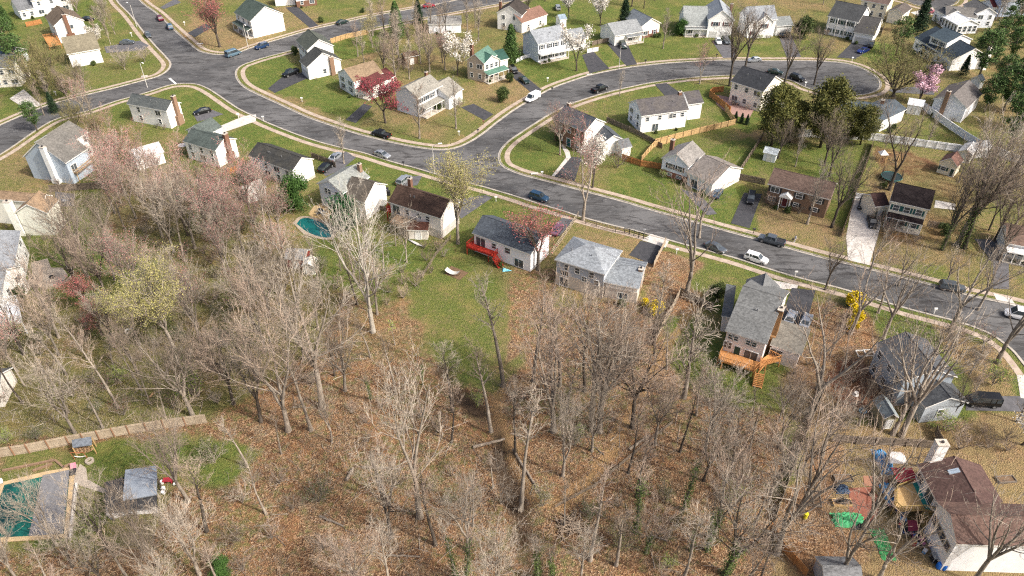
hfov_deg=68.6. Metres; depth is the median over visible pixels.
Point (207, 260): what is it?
bare shrub
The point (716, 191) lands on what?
sedan car
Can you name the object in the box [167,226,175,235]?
leafy shrub
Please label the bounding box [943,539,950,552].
window
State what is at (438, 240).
bare shrub
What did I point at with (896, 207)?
window
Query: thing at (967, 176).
bare tree
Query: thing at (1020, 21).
pine tree
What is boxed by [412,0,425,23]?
conifer tree
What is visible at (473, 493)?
bare sapling
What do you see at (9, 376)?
house
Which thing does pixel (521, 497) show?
bare sapling
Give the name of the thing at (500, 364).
bare sapling
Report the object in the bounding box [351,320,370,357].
bare sapling
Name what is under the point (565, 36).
pear tree
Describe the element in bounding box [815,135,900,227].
bare tree
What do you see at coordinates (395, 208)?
patio door
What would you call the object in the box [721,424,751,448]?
bare shrub
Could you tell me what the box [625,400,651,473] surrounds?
bare tree
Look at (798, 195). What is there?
window
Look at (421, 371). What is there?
bare sapling
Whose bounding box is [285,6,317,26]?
driveway
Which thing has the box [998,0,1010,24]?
bare tree
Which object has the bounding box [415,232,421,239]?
door
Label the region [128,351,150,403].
bare sapling
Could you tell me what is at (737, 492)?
leafy shrub
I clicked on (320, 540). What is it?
bare shrub
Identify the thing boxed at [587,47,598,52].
fence
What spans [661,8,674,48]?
bare tree
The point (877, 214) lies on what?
bare shrub
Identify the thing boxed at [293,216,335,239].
pool
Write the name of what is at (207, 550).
bare shrub
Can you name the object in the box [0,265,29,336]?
house
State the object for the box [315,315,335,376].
bare tree
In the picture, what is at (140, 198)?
bare tree
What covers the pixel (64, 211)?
bare tree
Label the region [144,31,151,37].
sedan car
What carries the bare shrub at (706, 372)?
on the ground
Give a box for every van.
[224,48,241,57]
[525,90,540,102]
[965,391,1003,408]
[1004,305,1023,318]
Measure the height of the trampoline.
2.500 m
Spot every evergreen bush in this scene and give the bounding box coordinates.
[317,16,323,22]
[617,298,625,307]
[784,206,791,213]
[879,181,887,187]
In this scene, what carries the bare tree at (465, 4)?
on the ground
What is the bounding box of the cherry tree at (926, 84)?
[912,64,943,98]
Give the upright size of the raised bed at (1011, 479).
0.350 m
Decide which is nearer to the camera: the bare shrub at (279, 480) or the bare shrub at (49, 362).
the bare shrub at (279, 480)
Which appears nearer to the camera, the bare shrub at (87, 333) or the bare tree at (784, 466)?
the bare tree at (784, 466)
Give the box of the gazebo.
[103,466,161,520]
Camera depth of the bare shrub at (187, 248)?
154.43 m
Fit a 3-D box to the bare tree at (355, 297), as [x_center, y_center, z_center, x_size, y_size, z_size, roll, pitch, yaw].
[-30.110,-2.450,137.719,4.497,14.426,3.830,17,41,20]
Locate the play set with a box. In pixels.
[876,150,899,162]
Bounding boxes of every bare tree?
[0,239,53,320]
[0,254,71,337]
[0,278,25,355]
[0,355,22,403]
[0,462,58,546]
[0,504,25,575]
[2,285,60,355]
[7,338,80,433]
[17,177,111,276]
[23,215,94,290]
[23,508,82,567]
[29,78,44,115]
[30,464,133,551]
[35,70,50,91]
[39,190,90,256]
[40,520,125,575]
[49,53,90,102]
[51,68,69,102]
[56,215,130,280]
[58,323,118,408]
[60,225,114,296]
[61,0,78,10]
[72,281,115,348]
[73,185,128,246]
[78,90,94,116]
[84,464,145,545]
[87,5,110,29]
[93,0,106,14]
[94,231,147,289]
[98,303,139,373]
[99,487,178,568]
[100,510,161,574]
[104,307,229,415]
[105,11,114,33]
[106,44,137,69]
[108,146,180,237]
[117,259,166,319]
[121,384,210,503]
[126,163,200,252]
[128,535,186,575]
[135,46,149,61]
[137,481,222,575]
[148,166,196,235]
[151,162,207,249]
[152,247,190,315]
[153,243,215,341]
[162,150,223,224]
[170,177,196,220]
[171,454,213,532]
[182,317,248,405]
[185,200,241,262]
[189,180,227,238]
[195,274,338,432]
[204,311,280,380]
[204,320,227,375]
[205,235,270,332]
[217,231,296,317]
[219,327,283,422]
[222,253,277,351]
[235,216,372,409]
[236,444,267,514]
[242,207,277,290]
[249,237,319,318]
[250,168,270,251]
[274,289,319,359]
[279,298,368,391]
[280,231,302,300]
[292,269,331,329]
[302,373,337,442]
[302,522,396,575]
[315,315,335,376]
[335,116,347,163]
[335,244,358,304]
[337,238,397,314]
[340,435,425,537]
[345,186,376,253]
[350,19,358,56]
[357,32,365,62]
[357,328,464,519]
[359,513,403,575]
[364,0,375,35]
[367,30,394,68]
[374,0,386,34]
[379,29,386,63]
[381,29,401,82]
[388,9,400,54]
[388,13,402,59]
[389,10,399,47]
[391,205,418,262]
[400,16,412,50]
[402,39,413,78]
[403,449,439,546]
[407,459,495,550]
[409,17,439,72]
[410,0,418,35]
[410,79,426,138]
[413,14,423,43]
[413,25,422,63]
[425,0,433,22]
[426,339,460,412]
[432,22,447,62]
[434,6,444,39]
[437,0,455,33]
[443,378,464,443]
[447,75,461,128]
[447,504,530,575]
[461,0,471,31]
[469,0,482,27]
[473,0,485,40]
[501,264,599,434]
[501,376,527,454]
[524,262,562,382]
[536,299,574,387]
[537,374,605,477]
[548,278,655,431]
[551,275,683,433]
[558,514,606,575]
[562,353,585,414]
[566,355,623,452]
[567,295,606,392]
[589,306,690,429]
[617,70,624,95]
[618,489,687,555]
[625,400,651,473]
[628,426,657,497]
[632,365,696,445]
[639,291,688,356]
[642,146,738,291]
[649,259,676,330]
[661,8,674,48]
[664,441,826,575]
[668,284,721,399]
[672,494,717,575]
[678,377,707,452]
[680,171,742,237]
[680,410,740,481]
[690,372,741,453]
[691,421,764,542]
[693,350,758,435]
[714,0,767,86]
[717,435,761,505]
[722,405,758,477]
[728,390,898,556]
[734,0,780,65]
[742,531,782,575]
[752,427,814,501]
[752,459,783,524]
[753,407,825,478]
[760,514,788,575]
[762,382,817,448]
[765,115,803,158]
[768,363,814,422]
[775,8,814,82]
[775,267,914,424]
[785,406,848,471]
[789,380,903,506]
[794,130,806,166]
[797,121,806,153]
[805,157,835,224]
[808,26,838,84]
[808,105,855,165]
[812,376,868,456]
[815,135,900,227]
[818,232,859,289]
[819,287,836,328]
[823,126,854,174]
[827,312,859,356]
[831,448,948,571]
[837,303,851,339]
[838,344,853,372]
[848,229,930,334]
[851,278,881,305]
[853,470,975,575]
[855,367,903,425]
[856,447,906,496]
[857,402,960,530]
[864,241,948,339]
[868,217,907,270]
[872,88,939,190]
[873,290,993,435]
[876,240,903,313]
[876,283,1006,437]
[882,230,929,286]
[884,132,894,147]
[907,118,918,144]
[928,113,942,139]
[940,158,1022,252]
[940,244,978,278]
[940,318,963,353]
[944,233,1023,330]
[947,359,988,411]
[954,90,1023,246]
[955,161,985,202]
[958,147,973,182]
[959,113,1023,249]
[959,159,979,192]
[961,456,1023,575]
[969,124,993,165]
[969,341,989,374]
[973,362,988,394]
[975,159,1017,213]
[976,229,1023,310]
[986,127,1007,155]
[988,174,1023,230]
[991,181,1023,241]
[991,272,1023,364]
[995,0,1007,19]
[995,200,1023,260]
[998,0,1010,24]
[999,163,1023,221]
[1001,156,1023,208]
[1012,397,1023,422]
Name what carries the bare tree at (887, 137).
on the ground
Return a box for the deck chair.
[69,462,76,475]
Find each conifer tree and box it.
[46,92,60,113]
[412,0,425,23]
[615,0,630,20]
[738,113,743,123]
[744,114,749,124]
[905,0,931,34]
[959,55,971,75]
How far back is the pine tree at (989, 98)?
203.54 m
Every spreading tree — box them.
[0,36,74,93]
[19,33,62,61]
[36,69,78,96]
[51,95,88,123]
[55,61,79,84]
[73,112,104,131]
[92,118,130,150]
[856,19,969,98]
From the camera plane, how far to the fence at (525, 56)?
239.44 m
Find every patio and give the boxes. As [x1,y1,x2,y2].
[28,258,67,287]
[55,192,74,205]
[68,464,77,537]
[106,507,156,519]
[309,203,333,223]
[716,95,752,117]
[849,487,878,522]
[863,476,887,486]
[934,200,955,209]
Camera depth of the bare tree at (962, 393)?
115.48 m
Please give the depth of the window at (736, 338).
127.16 m
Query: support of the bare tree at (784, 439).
on the ground
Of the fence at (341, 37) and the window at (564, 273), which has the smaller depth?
the window at (564, 273)
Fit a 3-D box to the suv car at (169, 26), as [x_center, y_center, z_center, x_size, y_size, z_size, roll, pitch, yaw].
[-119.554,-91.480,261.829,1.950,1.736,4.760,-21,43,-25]
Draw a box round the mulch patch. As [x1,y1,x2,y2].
[445,266,467,279]
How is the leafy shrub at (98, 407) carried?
on the ground
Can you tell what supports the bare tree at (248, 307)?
on the ground
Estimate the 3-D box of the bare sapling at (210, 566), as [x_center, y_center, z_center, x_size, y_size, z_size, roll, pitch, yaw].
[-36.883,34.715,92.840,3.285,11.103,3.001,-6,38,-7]
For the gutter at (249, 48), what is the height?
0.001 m
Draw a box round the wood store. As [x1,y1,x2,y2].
[72,437,96,455]
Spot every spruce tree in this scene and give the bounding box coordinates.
[0,5,17,30]
[387,0,406,40]
[502,23,522,63]
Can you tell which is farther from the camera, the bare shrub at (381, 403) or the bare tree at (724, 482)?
the bare shrub at (381, 403)
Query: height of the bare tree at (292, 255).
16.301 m
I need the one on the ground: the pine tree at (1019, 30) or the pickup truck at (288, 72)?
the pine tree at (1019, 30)
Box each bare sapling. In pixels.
[0,345,24,385]
[19,540,47,575]
[20,319,67,375]
[32,356,69,413]
[45,303,86,359]
[46,562,77,575]
[70,378,103,428]
[86,523,127,575]
[102,332,115,370]
[111,333,142,390]
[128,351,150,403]
[151,379,166,418]
[166,201,185,261]
[177,337,199,396]
[197,539,220,575]
[211,256,236,297]
[213,415,247,467]
[231,231,245,277]
[269,340,312,431]
[269,409,282,454]
[301,231,317,275]
[325,324,337,357]
[334,232,341,270]
[338,232,358,281]
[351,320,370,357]
[362,374,372,399]
[363,450,383,493]
[366,237,378,287]
[373,333,397,394]
[375,223,387,270]
[391,212,396,246]
[419,357,424,384]
[434,518,459,575]
[456,527,478,575]
[464,335,497,433]
[465,470,483,527]
[468,270,505,387]
[483,451,493,487]
[506,381,516,415]
[511,380,550,511]
[526,530,545,575]
[540,544,557,575]
[559,480,570,525]
[587,459,615,562]
[610,504,638,566]
[617,417,622,447]
[629,458,653,534]
[657,558,670,575]
[660,315,674,369]
[679,449,711,510]
[687,519,701,552]
[690,365,708,416]
[703,482,723,554]
[728,385,748,424]
[748,401,766,450]
[750,385,758,418]
[815,334,836,389]
[834,375,852,410]
[861,362,883,402]
[915,436,927,465]
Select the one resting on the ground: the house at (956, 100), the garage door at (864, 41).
the house at (956, 100)
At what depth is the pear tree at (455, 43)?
224.20 m
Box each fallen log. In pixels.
[319,515,343,526]
[345,467,353,480]
[362,466,399,469]
[388,554,419,557]
[473,438,504,448]
[512,448,542,495]
[628,435,647,450]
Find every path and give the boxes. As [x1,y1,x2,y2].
[77,464,104,492]
[552,144,570,175]
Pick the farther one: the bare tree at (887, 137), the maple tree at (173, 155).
the bare tree at (887, 137)
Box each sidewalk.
[0,0,165,121]
[0,85,1023,374]
[145,0,423,52]
[241,0,1023,302]
[894,0,967,8]
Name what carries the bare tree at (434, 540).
on the ground
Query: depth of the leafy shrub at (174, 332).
132.95 m
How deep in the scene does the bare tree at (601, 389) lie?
105.30 m
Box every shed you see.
[236,178,265,203]
[285,248,309,268]
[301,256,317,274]
[401,50,418,65]
[407,221,428,239]
[555,14,566,26]
[616,138,631,156]
[763,146,779,162]
[813,556,862,575]
[870,394,898,428]
[906,97,925,114]
[958,141,975,163]
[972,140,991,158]
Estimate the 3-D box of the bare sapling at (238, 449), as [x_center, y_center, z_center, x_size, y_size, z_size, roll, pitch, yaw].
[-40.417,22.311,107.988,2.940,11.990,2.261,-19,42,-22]
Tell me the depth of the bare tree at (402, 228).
148.04 m
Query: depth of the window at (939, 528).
98.98 m
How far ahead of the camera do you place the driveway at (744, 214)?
167.73 m
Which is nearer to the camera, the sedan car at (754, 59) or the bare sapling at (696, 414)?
the bare sapling at (696, 414)
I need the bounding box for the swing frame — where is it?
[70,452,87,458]
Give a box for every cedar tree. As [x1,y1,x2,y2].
[752,82,805,146]
[784,93,811,142]
[802,72,866,147]
[839,105,868,142]
[852,102,885,144]
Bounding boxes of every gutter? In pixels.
[0,0,170,125]
[2,83,1023,362]
[139,0,455,54]
[235,3,1006,303]
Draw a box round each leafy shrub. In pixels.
[0,314,23,335]
[0,426,13,442]
[23,421,45,439]
[27,329,44,342]
[37,286,65,307]
[69,366,102,383]
[87,398,102,410]
[107,364,130,382]
[154,316,172,328]
[158,342,192,369]
[165,358,206,397]
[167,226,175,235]
[168,321,185,339]
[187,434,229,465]
[199,261,221,278]
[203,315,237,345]
[207,303,224,314]
[220,309,234,321]
[222,295,239,309]
[241,239,264,254]
[297,472,332,502]
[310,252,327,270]
[426,472,441,494]
[438,486,460,503]
[467,387,488,406]
[531,476,556,510]
[562,386,574,398]
[568,420,589,442]
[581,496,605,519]
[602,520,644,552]
[657,477,675,504]
[658,551,677,569]
[671,509,688,532]
[711,445,733,456]
[725,476,757,501]
[927,419,937,430]
[935,407,967,430]
[981,358,1023,386]
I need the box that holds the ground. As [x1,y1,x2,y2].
[0,0,1023,575]
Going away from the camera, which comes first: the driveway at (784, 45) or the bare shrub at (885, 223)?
the bare shrub at (885, 223)
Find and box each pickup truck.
[281,68,299,77]
[371,128,391,139]
[591,83,607,93]
[758,233,786,247]
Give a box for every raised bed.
[2,459,69,471]
[810,490,822,507]
[831,498,852,506]
[832,474,853,481]
[994,475,1017,483]
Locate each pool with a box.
[0,467,74,541]
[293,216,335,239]
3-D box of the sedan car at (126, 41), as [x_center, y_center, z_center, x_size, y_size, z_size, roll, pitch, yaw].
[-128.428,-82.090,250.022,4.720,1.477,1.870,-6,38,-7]
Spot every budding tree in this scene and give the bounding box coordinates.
[92,263,151,345]
[103,241,191,348]
[357,12,380,47]
[425,143,501,244]
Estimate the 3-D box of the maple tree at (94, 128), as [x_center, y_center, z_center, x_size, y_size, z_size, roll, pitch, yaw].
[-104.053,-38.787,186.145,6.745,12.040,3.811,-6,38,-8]
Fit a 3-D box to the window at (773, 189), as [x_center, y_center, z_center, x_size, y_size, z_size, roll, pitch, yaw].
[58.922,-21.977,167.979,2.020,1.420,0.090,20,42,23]
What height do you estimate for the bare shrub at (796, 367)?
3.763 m
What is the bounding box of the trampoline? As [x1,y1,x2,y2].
[880,166,903,182]
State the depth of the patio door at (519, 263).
150.63 m
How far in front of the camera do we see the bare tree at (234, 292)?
128.23 m
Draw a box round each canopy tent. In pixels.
[885,452,906,469]
[886,467,916,481]
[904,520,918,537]
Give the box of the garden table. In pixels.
[162,477,172,483]
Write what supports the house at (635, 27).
on the ground
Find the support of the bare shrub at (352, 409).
on the ground
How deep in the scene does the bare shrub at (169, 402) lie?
120.69 m
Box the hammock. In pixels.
[444,267,460,275]
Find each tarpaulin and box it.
[829,512,863,527]
[834,484,849,493]
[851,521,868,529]
[870,528,895,560]
[871,449,893,474]
[879,482,894,503]
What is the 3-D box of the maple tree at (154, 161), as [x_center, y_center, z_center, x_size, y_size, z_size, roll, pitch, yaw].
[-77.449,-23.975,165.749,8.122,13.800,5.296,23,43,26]
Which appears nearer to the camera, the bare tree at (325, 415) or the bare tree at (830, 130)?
the bare tree at (325, 415)
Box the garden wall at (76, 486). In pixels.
[69,483,77,537]
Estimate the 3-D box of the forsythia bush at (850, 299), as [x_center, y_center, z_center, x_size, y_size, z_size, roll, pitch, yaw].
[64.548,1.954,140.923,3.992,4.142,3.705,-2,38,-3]
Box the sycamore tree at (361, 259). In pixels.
[300,171,419,333]
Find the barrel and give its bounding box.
[936,561,941,569]
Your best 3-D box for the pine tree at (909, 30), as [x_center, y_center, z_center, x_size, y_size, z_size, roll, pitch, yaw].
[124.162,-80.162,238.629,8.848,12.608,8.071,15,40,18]
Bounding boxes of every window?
[70,162,77,171]
[154,110,161,116]
[273,166,279,172]
[504,247,510,254]
[560,269,568,276]
[564,264,568,270]
[574,267,579,274]
[581,276,586,282]
[588,271,594,278]
[617,292,626,299]
[667,163,672,169]
[677,166,682,172]
[690,178,697,188]
[723,340,728,348]
[726,341,732,349]
[727,333,734,339]
[731,95,737,101]
[732,336,738,341]
[745,339,751,346]
[749,341,756,347]
[753,90,759,96]
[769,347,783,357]
[770,186,779,193]
[795,193,803,199]
[815,198,822,204]
[876,350,882,359]
[886,362,891,373]
[892,204,900,210]
[902,206,910,213]
[910,223,916,228]
[914,209,922,216]
[916,470,923,486]
[931,514,938,526]
[934,409,945,417]
[935,522,942,534]
[939,531,946,543]
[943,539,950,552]
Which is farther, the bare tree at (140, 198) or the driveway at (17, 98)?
the driveway at (17, 98)
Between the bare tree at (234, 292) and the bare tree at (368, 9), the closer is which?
the bare tree at (234, 292)
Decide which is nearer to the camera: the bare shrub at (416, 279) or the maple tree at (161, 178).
the bare shrub at (416, 279)
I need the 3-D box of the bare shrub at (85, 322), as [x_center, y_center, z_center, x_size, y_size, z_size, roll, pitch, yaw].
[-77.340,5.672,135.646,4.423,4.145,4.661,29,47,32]
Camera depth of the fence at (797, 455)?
110.85 m
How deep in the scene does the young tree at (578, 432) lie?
113.09 m
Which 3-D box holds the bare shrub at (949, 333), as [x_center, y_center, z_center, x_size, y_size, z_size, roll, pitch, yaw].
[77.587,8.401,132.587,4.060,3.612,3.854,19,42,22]
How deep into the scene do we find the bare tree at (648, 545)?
95.56 m
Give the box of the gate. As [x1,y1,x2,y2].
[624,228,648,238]
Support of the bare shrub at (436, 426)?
on the ground
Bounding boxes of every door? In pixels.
[302,67,308,78]
[392,204,399,214]
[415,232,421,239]
[476,236,485,247]
[514,257,523,268]
[559,276,568,286]
[566,138,570,146]
[651,123,658,131]
[709,31,716,37]
[733,345,741,354]
[742,349,757,360]
[766,154,772,161]
[780,198,787,206]
[854,36,869,44]
[882,420,893,428]
[923,488,934,507]
[948,168,954,176]
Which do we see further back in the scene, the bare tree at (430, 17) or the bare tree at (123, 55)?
the bare tree at (430, 17)
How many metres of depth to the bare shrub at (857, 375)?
124.93 m
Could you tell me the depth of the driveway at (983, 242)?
157.54 m
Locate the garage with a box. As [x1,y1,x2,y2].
[428,15,461,32]
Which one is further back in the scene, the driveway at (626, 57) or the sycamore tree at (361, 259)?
the driveway at (626, 57)
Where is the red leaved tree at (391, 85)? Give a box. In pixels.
[354,72,408,123]
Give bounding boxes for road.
[0,0,1023,360]
[907,0,956,7]
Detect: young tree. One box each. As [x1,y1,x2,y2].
[388,318,395,344]
[574,424,582,445]
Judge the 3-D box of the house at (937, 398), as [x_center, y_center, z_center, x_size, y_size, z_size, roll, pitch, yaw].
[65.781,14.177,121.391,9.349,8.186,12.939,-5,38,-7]
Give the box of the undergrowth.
[0,214,889,575]
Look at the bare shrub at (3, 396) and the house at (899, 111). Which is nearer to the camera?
the bare shrub at (3, 396)
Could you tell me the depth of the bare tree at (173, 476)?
99.94 m
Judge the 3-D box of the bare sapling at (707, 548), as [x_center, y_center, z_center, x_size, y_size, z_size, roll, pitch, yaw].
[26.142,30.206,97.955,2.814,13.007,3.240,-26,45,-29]
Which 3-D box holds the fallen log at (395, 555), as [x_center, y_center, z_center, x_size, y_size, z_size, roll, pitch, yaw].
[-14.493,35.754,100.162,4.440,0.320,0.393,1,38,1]
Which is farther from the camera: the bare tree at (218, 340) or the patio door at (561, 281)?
the patio door at (561, 281)
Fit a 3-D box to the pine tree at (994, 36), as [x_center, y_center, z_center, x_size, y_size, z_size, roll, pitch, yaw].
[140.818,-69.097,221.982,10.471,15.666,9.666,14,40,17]
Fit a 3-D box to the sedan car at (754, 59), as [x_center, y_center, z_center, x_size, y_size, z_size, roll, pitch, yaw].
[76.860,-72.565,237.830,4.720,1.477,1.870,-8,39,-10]
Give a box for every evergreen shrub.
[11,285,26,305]
[206,553,232,575]
[274,169,309,212]
[290,45,298,54]
[495,85,509,101]
[505,72,514,81]
[673,17,688,35]
[709,281,725,301]
[792,15,817,39]
[938,222,949,235]
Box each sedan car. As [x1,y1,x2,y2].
[82,16,94,21]
[119,39,134,44]
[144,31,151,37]
[193,107,211,114]
[328,152,341,161]
[335,19,348,24]
[373,149,390,158]
[422,3,435,7]
[518,76,529,83]
[551,223,563,235]
[704,240,726,253]
[711,188,723,198]
[714,37,721,43]
[748,56,761,62]
[767,68,783,75]
[784,309,797,322]
[799,312,813,327]
[857,47,869,53]
[866,215,877,228]
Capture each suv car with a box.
[156,14,163,21]
[166,23,173,29]
[254,41,268,49]
[317,162,332,172]
[395,174,411,184]
[508,64,517,73]
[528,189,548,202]
[554,4,560,10]
[619,40,626,48]
[722,36,730,43]
[744,249,768,265]
[746,189,755,203]
[779,31,786,37]
[789,72,805,81]
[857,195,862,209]
[867,40,874,47]
[938,279,965,293]
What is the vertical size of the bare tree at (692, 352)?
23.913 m
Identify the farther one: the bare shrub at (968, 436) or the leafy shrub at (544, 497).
the bare shrub at (968, 436)
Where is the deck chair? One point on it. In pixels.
(74, 469)
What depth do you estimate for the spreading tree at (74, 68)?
218.76 m
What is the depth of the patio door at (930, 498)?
103.99 m
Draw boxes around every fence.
[0,414,206,456]
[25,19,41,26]
[48,182,105,191]
[225,159,244,176]
[311,152,335,166]
[330,30,367,42]
[422,234,450,276]
[516,54,529,62]
[549,211,578,257]
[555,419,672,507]
[585,219,624,232]
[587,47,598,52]
[592,38,608,44]
[606,117,662,147]
[622,154,661,168]
[641,136,673,159]
[653,237,665,267]
[655,104,735,140]
[657,288,680,334]
[664,345,734,413]
[679,287,713,310]
[709,86,730,110]
[739,173,765,184]
[741,132,763,169]
[769,523,808,575]
[775,375,829,517]
[790,130,987,156]
[831,434,933,447]
[841,142,873,236]
[923,103,979,141]
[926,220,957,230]
[934,425,943,438]
[998,149,1019,161]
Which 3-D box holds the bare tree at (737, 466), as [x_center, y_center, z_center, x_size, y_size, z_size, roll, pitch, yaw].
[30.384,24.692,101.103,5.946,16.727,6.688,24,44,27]
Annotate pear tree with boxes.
[83,23,103,38]
[442,30,477,74]
[556,24,593,70]
[561,0,574,17]
[578,133,610,187]
[589,0,609,25]
[1012,411,1023,445]
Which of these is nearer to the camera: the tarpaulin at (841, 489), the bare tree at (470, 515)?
the bare tree at (470, 515)
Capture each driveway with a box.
[10,90,41,107]
[105,41,148,52]
[160,0,180,8]
[188,24,209,36]
[193,110,222,121]
[221,114,255,132]
[268,72,306,92]
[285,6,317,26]
[323,152,355,175]
[346,104,371,122]
[405,176,421,185]
[425,0,449,3]
[458,195,491,218]
[461,104,492,119]
[513,72,541,91]
[548,218,573,235]
[555,157,580,180]
[582,51,608,72]
[608,43,636,65]
[629,241,664,263]
[643,234,669,247]
[655,83,677,95]
[682,190,716,214]
[712,41,733,57]
[731,193,761,227]
[774,280,797,288]
[779,37,800,56]
[782,288,815,323]
[838,43,871,58]
[846,199,880,264]
[889,87,933,94]
[925,62,946,70]
[966,396,1023,410]
[975,239,999,260]
[993,261,1008,288]
[993,293,1015,305]
[1017,375,1023,397]
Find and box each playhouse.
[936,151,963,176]
[971,73,985,88]
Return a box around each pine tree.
[0,15,21,46]
[0,34,29,64]
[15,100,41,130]
[890,14,918,53]
[972,27,1011,74]
[977,72,1010,112]
[992,19,1014,49]
[992,38,1008,64]
[993,53,1019,89]
[995,57,1023,112]
[1000,90,1023,149]
[1002,5,1019,26]
[1008,25,1023,55]
[1011,13,1023,43]
[1015,0,1023,14]
[1015,85,1023,122]
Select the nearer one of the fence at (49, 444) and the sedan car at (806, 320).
the fence at (49, 444)
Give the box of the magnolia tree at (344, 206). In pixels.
[324,191,361,228]
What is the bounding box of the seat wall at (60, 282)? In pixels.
[37,266,74,288]
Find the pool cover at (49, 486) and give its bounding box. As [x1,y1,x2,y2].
[29,470,68,535]
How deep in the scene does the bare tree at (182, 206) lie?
154.64 m
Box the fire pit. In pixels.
[85,457,93,464]
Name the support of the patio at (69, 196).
on the ground
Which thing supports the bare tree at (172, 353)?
on the ground
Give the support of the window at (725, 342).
in the house at (754, 328)
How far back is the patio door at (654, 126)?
198.93 m
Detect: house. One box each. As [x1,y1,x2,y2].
[0,46,29,60]
[0,53,30,87]
[0,190,64,235]
[0,230,29,277]
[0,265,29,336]
[0,367,16,406]
[10,0,73,19]
[23,120,97,183]
[43,5,103,66]
[126,93,184,128]
[182,117,238,166]
[232,0,284,38]
[237,142,314,183]
[275,0,316,6]
[296,29,341,79]
[316,162,387,218]
[336,60,394,100]
[386,176,459,238]
[396,70,463,118]
[466,43,508,84]
[466,215,550,271]
[496,0,547,32]
[522,22,586,63]
[554,101,622,154]
[554,236,647,303]
[600,9,660,45]
[628,90,703,132]
[660,138,742,195]
[679,0,732,37]
[716,273,810,388]
[729,66,784,111]
[737,5,793,37]
[765,167,837,217]
[824,0,882,44]
[840,98,906,131]
[859,182,935,235]
[861,0,911,22]
[868,331,968,422]
[890,439,1023,572]
[912,26,992,70]
[932,0,997,33]
[932,80,982,122]
[981,0,1023,16]
[996,222,1023,266]
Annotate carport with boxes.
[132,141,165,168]
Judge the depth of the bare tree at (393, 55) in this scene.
216.26 m
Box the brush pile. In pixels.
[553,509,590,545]
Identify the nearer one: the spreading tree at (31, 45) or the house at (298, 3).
the spreading tree at (31, 45)
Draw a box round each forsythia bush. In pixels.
[641,297,649,307]
[648,299,665,316]
[845,290,865,309]
[846,317,860,329]
[851,309,866,322]
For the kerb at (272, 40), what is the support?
on the ground
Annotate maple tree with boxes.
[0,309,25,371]
[51,271,100,304]
[59,75,91,116]
[67,125,131,193]
[74,139,122,213]
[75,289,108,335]
[76,125,113,152]
[77,111,102,151]
[83,226,158,302]
[92,147,133,203]
[94,102,113,133]
[94,151,149,218]
[97,169,129,230]
[109,139,147,194]
[115,111,162,180]
[129,172,175,224]
[133,142,168,194]
[145,149,169,204]
[145,157,184,209]
[156,127,195,199]
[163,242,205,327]
[176,163,231,248]
[181,0,228,46]
[189,156,247,227]
[194,137,268,220]
[196,164,243,218]
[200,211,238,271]
[205,179,251,252]
[220,264,261,319]
[221,182,269,238]
[241,164,278,229]
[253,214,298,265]
[254,177,294,237]
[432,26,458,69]
[502,198,568,270]
[544,99,583,154]
[553,109,607,220]
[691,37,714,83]
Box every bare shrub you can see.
[0,386,11,402]
[30,336,53,354]
[43,358,55,367]
[57,375,79,396]
[65,320,92,340]
[71,310,91,327]
[87,369,113,389]
[102,349,113,360]
[107,394,131,414]
[132,252,151,269]
[135,313,147,324]
[137,221,148,232]
[146,332,162,346]
[151,232,167,249]
[162,391,179,406]
[167,508,195,526]
[177,240,191,253]
[188,281,210,300]
[192,337,212,357]
[194,242,206,253]
[196,542,214,558]
[198,247,215,262]
[201,293,215,307]
[201,324,222,342]
[204,389,222,403]
[208,288,222,299]
[214,518,252,545]
[218,477,250,503]
[224,549,252,569]
[236,217,249,230]
[252,515,286,541]
[261,463,289,492]
[282,493,300,509]
[293,396,304,407]
[301,373,314,383]
[307,528,335,552]
[312,271,327,285]
[319,404,337,416]
[326,270,345,290]
[331,312,352,329]
[333,278,355,300]
[344,398,360,413]
[355,412,370,422]
[360,429,371,442]
[365,433,392,454]
[375,397,386,411]
[378,295,390,306]
[382,279,395,292]
[390,465,405,484]
[396,283,411,298]
[401,270,427,289]
[403,563,423,575]
[408,400,429,423]
[419,249,437,260]
[428,234,443,249]
[428,411,450,432]
[440,460,460,479]
[445,506,461,524]
[458,480,480,508]
[482,444,507,473]
[489,478,512,505]
[520,384,534,398]
[536,377,550,392]
[604,141,632,167]
[614,493,623,506]
[641,446,657,461]
[660,524,677,541]
[695,354,715,370]
[696,364,714,385]
[709,364,727,382]
[713,388,733,404]
[716,379,732,394]
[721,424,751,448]
[764,191,778,205]
[781,359,808,381]
[796,384,814,399]
[802,346,822,364]
[837,374,851,385]
[841,387,856,403]
[846,360,869,381]
[869,208,885,221]
[875,216,896,230]
[877,377,890,395]
[879,219,899,236]
[890,396,908,412]
[923,216,938,228]
[944,326,963,340]
[944,414,967,432]
[949,419,982,449]
[958,420,973,434]
[959,429,977,442]
[960,325,971,336]
[974,322,1002,345]
[975,423,991,434]
[979,432,1002,448]
[982,342,999,353]
[999,436,1018,451]
[1001,422,1023,439]
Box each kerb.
[0,0,169,124]
[0,83,1023,365]
[142,0,453,53]
[236,1,1023,306]
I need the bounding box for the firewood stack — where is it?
[74,445,92,453]

